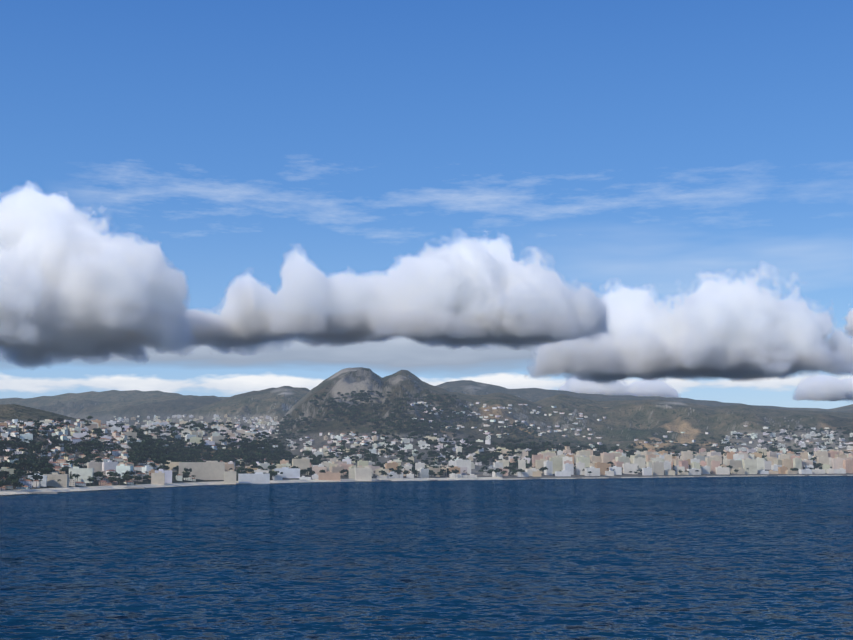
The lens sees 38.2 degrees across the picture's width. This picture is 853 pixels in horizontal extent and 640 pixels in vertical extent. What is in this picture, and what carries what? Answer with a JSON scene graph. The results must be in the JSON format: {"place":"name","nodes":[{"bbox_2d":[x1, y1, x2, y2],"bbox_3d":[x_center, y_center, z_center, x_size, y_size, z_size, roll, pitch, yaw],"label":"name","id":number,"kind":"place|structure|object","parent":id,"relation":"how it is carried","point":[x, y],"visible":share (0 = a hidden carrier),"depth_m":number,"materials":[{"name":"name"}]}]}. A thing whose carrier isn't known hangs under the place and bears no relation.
{"place":"outdoors","nodes":[
{"label":"outdoors","id":0,"kind":"place"},
{"bbox_2d":[0,476,852,639],"bbox_3d":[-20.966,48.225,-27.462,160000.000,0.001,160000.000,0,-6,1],"label":"sea","id":1,"kind":"structure","parent":0,"point":[724,558],"depth_m":602.62,"materials":[{"name":"liquid"}]},
{"bbox_2d":[0,367,852,495],"bbox_3d":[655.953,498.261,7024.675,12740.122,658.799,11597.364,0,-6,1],"label":"terrain","id":2,"kind":"structure","parent":0,"point":[626,421],"depth_m":5401.77,"materials":[{"name":"green plant"}]},
{"bbox_2d":[0,402,852,489],"bbox_3d":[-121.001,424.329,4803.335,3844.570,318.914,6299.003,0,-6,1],"label":"buildings","id":3,"kind":"structure","parent":2,"relation":"on","point":[653,462],"depth_m":3106.03,"materials":[{"name":"beige concrete"}]},
{"bbox_2d":[0,390,852,490],"bbox_3d":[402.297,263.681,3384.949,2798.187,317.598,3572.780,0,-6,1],"label":"trees","id":4,"kind":"object","parent":2,"relation":"on","point":[146,447],"visible":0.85,"depth_m":3197.64,"materials":[{"name":"green plant"}]},
{"bbox_2d":[27,475,846,493],"bbox_3d":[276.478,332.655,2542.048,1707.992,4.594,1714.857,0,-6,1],"label":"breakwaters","id":5,"kind":"object","parent":2,"relation":"on","point":[377,480],"visible":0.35,"depth_m":2555.82,"materials":[{"name":"grey stone"}]},
{"bbox_2d":[0,0,852,408],"label":"sky","id":6,"kind":"structure","parent":0,"point":[219,198],"materials":[{"name":"blue"}]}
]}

